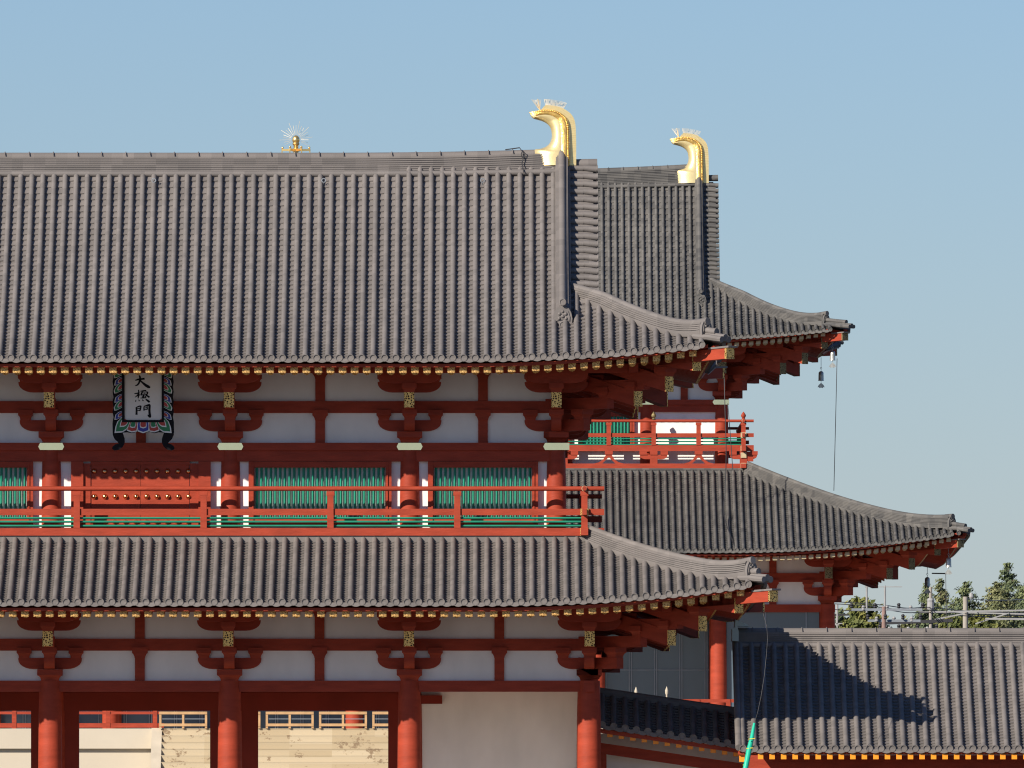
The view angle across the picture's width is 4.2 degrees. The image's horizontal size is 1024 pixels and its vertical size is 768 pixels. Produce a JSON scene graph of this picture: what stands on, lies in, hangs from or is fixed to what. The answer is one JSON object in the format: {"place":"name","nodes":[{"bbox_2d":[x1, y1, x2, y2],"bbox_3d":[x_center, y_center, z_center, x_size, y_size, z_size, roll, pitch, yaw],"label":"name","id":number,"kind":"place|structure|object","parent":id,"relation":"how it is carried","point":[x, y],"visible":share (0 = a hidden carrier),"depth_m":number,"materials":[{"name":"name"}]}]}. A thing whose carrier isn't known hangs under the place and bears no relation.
{"place":"outdoors","nodes":[
{"label":"outdoors","id":0,"kind":"place"},
{"bbox_2d":[0,0,1023,627],"label":"sky","id":1,"kind":"structure","parent":0,"point":[866,156],"materials":[{"name":"blue"}]},
{"label":"ground","id":2,"kind":"structure","parent":0,"visible":0},
{"bbox_2d":[0,99,780,767],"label":"palace gate","id":3,"kind":"structure","parent":2,"relation":"on","point":[400,379],"depth_m":385.18,"materials":[{"name":"grey tile"}]},
{"bbox_2d":[0,462,32,524],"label":"lattice window","id":4,"kind":"structure","parent":3,"relation":"in","point":[29,465],"depth_m":385.88,"materials":[{"name":"paint"}]},
{"bbox_2d":[91,465,140,523],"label":"door leaf","id":5,"kind":"structure","parent":3,"relation":"in","point":[101,475],"depth_m":385.88,"materials":[{"name":"paint"}]},
{"bbox_2d":[112,373,173,450],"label":"name plaque","id":6,"kind":"object","parent":3,"relation":"attached to","point":[143,402],"visible":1,"depth_m":384.71,"materials":[{"name":"white paint"}]},
{"bbox_2d":[141,465,190,523],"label":"door leaf","id":7,"kind":"structure","parent":3,"relation":"in","point":[151,475],"depth_m":385.88,"materials":[{"name":"paint"}]},
{"bbox_2d":[249,462,391,524],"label":"lattice window","id":8,"kind":"structure","parent":3,"relation":"in","point":[252,465],"depth_m":385.88,"materials":[{"name":"paint"}]},
{"bbox_2d":[428,462,537,524],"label":"lattice window","id":9,"kind":"structure","parent":3,"relation":"in","point":[431,465],"depth_m":385.88,"materials":[{"name":"paint"}]},
{"bbox_2d":[743,610,767,767],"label":"guy cable","id":10,"kind":"object","parent":3,"relation":"attached to","point":[748,752],"visible":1,"depth_m":379.19,"materials":[{"name":"green plastic"}]},
{"bbox_2d":[0,121,974,767],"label":"palace hall","id":11,"kind":"structure","parent":2,"relation":"on","point":[666,477],"depth_m":631.76,"materials":[{"name":"tile"}]},
{"bbox_2d":[159,712,206,727],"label":"timber barrier","id":12,"kind":"object","parent":11,"relation":"on","point":[182,724],"visible":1,"depth_m":620.37,"materials":[{"name":"beige wood"}]},
{"bbox_2d":[258,712,259,727],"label":"timber barrier","id":13,"kind":"object","parent":11,"relation":"on","point":[258,719],"visible":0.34,"depth_m":620.38,"materials":[{"name":"beige wood"}]},
{"bbox_2d":[266,712,313,727],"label":"timber barrier","id":14,"kind":"object","parent":11,"relation":"on","point":[311,724],"visible":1,"depth_m":620.37,"materials":[{"name":"beige wood"}]},
{"bbox_2d":[319,712,366,727],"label":"timber barrier","id":15,"kind":"object","parent":11,"relation":"on","point":[342,724],"visible":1,"depth_m":620.37,"materials":[{"name":"beige wood"}]},
{"bbox_2d":[372,712,387,727],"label":"timber barrier","id":16,"kind":"object","parent":11,"relation":"on","point":[373,720],"visible":0.34,"depth_m":620.37,"materials":[{"name":"beige wood"}]},
{"bbox_2d":[578,412,633,443],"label":"lattice window","id":17,"kind":"structure","parent":11,"relation":"in","point":[630,425],"depth_m":634.66,"materials":[{"name":"paint"}]},
{"bbox_2d":[723,379,734,546],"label":"conductor cable","id":18,"kind":"object","parent":11,"relation":"on","point":[726,461],"visible":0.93,"depth_m":628.62,"materials":[{"name":"grey metal"}]},
{"bbox_2d":[727,403,732,468],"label":"conductor cable","id":19,"kind":"object","parent":11,"relation":"hanging from","point":[730,436],"visible":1,"depth_m":628.79,"materials":[{"name":"grey metal"}]},
{"bbox_2d":[818,367,823,387],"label":"wind bell","id":20,"kind":"object","parent":11,"relation":"hanging from","point":[821,377],"visible":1,"depth_m":635.75,"materials":[{"name":"grey metal"}]},
{"bbox_2d":[829,342,835,367],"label":"wind bell","id":21,"kind":"object","parent":11,"relation":"hanging from","point":[832,356],"visible":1,"depth_m":630.46,"materials":[{"name":"grey metal"}]},
{"bbox_2d":[834,368,836,478],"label":"conductor cable","id":22,"kind":"object","parent":11,"relation":"hanging from","point":[835,423],"visible":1,"depth_m":629.89,"materials":[{"name":"black metal"}]},
{"bbox_2d":[924,568,930,593],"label":"wind bell","id":23,"kind":"object","parent":11,"relation":"hanging from","point":[927,583],"visible":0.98,"depth_m":646.95,"materials":[{"name":"grey metal"}]},
{"bbox_2d":[945,549,951,574],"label":"wind bell","id":24,"kind":"object","parent":11,"relation":"hanging from","point":[948,563],"visible":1,"depth_m":625.17,"materials":[{"name":"grey metal"}]},
{"bbox_2d":[600,687,778,767],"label":"linking corridor","id":25,"kind":"object","parent":2,"relation":"on","point":[639,730],"visible":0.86,"depth_m":387.26,"materials":[{"name":"grey tile"}]},
{"bbox_2d":[835,607,845,627],"bbox_3d":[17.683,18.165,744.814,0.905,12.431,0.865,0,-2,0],"label":"leafy tree","id":26,"kind":"object","parent":2,"relation":"on","point":[840,618],"visible":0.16,"depth_m":744.82,"materials":[{"name":"green plant"}]},
{"bbox_2d":[835,604,849,627],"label":"utility pole","id":27,"kind":"object","parent":2,"relation":"on","point":[837,615],"visible":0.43,"depth_m":714.92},
{"bbox_2d":[836,594,891,627],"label":"leafy tree","id":28,"kind":"object","parent":2,"relation":"on","point":[857,619],"visible":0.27,"depth_m":714.11,"materials":[{"name":"green plant"}]},
{"bbox_2d":[731,620,1023,767],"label":"roofed corridor","id":29,"kind":"object","parent":2,"relation":"on","point":[900,697],"visible":1,"depth_m":385.91,"materials":[{"name":"grey tile"}]},
{"bbox_2d":[850,586,937,627],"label":"utility pole","id":30,"kind":"object","parent":2,"relation":"on","point":[884,609],"visible":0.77,"depth_m":684.91,"materials":[{"name":"grey metal"}]},
{"bbox_2d":[900,615,919,627],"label":"leafy tree","id":31,"kind":"object","parent":2,"relation":"on","point":[905,625],"visible":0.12,"depth_m":854.68,"materials":[{"name":"green plant"}]},
{"bbox_2d":[910,583,938,627],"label":"conifer tree","id":32,"kind":"object","parent":2,"relation":"on","point":[924,597],"visible":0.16,"depth_m":804.80,"materials":[{"name":"green plant"}]},
{"bbox_2d":[921,602,945,626],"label":"conifer tree","id":33,"kind":"object","parent":2,"relation":"on","point":[938,609],"visible":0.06,"depth_m":824.70,"materials":[{"name":"green plant"}]},
{"bbox_2d":[932,578,950,615],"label":"conifer tree","id":34,"kind":"object","parent":2,"relation":"on","point":[942,595],"visible":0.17,"depth_m":854.88,"materials":[{"name":"green plant"}]},
{"bbox_2d":[879,587,1023,627],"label":"utility pole","id":35,"kind":"object","parent":2,"relation":"on","point":[930,604],"visible":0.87,"depth_m":694.85,"materials":[{"name":"concrete"}]},
{"bbox_2d":[834,603,1023,615],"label":"power line","id":36,"kind":"object","parent":35,"relation":"attached to","point":[937,610],"visible":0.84,"depth_m":701.05,"materials":[{"name":"grey metal"}]},
{"bbox_2d":[835,609,1023,617],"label":"power line","id":37,"kind":"object","parent":35,"relation":"attached to","point":[947,614],"visible":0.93,"depth_m":699.93,"materials":[{"name":"grey metal"}]},
{"bbox_2d":[840,602,1023,612],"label":"power line","id":38,"kind":"object","parent":35,"relation":"attached to","point":[929,607],"visible":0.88,"depth_m":695.21,"materials":[{"name":"grey metal"}]},
{"bbox_2d":[933,614,973,627],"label":"leafy tree","id":39,"kind":"object","parent":2,"relation":"on","point":[957,622],"visible":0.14,"depth_m":784.52,"materials":[{"name":"green plant"}]},
{"bbox_2d":[935,581,988,626],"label":"conifer tree","id":40,"kind":"object","parent":2,"relation":"on","point":[964,590],"visible":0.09,"depth_m":814.80,"materials":[{"name":"green plant"}]},
{"bbox_2d":[968,608,1000,627],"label":"leafy tree","id":41,"kind":"object","parent":2,"relation":"on","point":[987,623],"visible":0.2,"depth_m":794.45,"materials":[{"name":"green plant"}]},
{"bbox_2d":[955,593,1023,627],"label":"utility pole","id":42,"kind":"object","parent":2,"relation":"on","point":[965,608],"visible":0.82,"depth_m":704.87,"materials":[{"name":"concrete"}]},
{"bbox_2d":[971,599,1023,600],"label":"power line","id":43,"kind":"object","parent":42,"relation":"attached to","point":[996,600],"visible":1,"depth_m":709.19,"materials":[{"name":"grey metal"}]},
{"bbox_2d":[968,581,1023,627],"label":"conifer tree","id":44,"kind":"object","parent":2,"relation":"on","point":[996,591],"visible":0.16,"depth_m":814.58,"materials":[{"name":"green plant"}]},
{"bbox_2d":[981,562,1023,614],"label":"conifer tree","id":45,"kind":"object","parent":2,"relation":"on","point":[1010,582],"visible":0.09,"depth_m":834.90,"materials":[{"name":"green plant"}]},
{"bbox_2d":[1006,585,1023,627],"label":"conifer tree","id":46,"kind":"object","parent":2,"relation":"on","point":[1019,594],"visible":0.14,"depth_m":824.76,"materials":[{"name":"green plant"}]}
]}

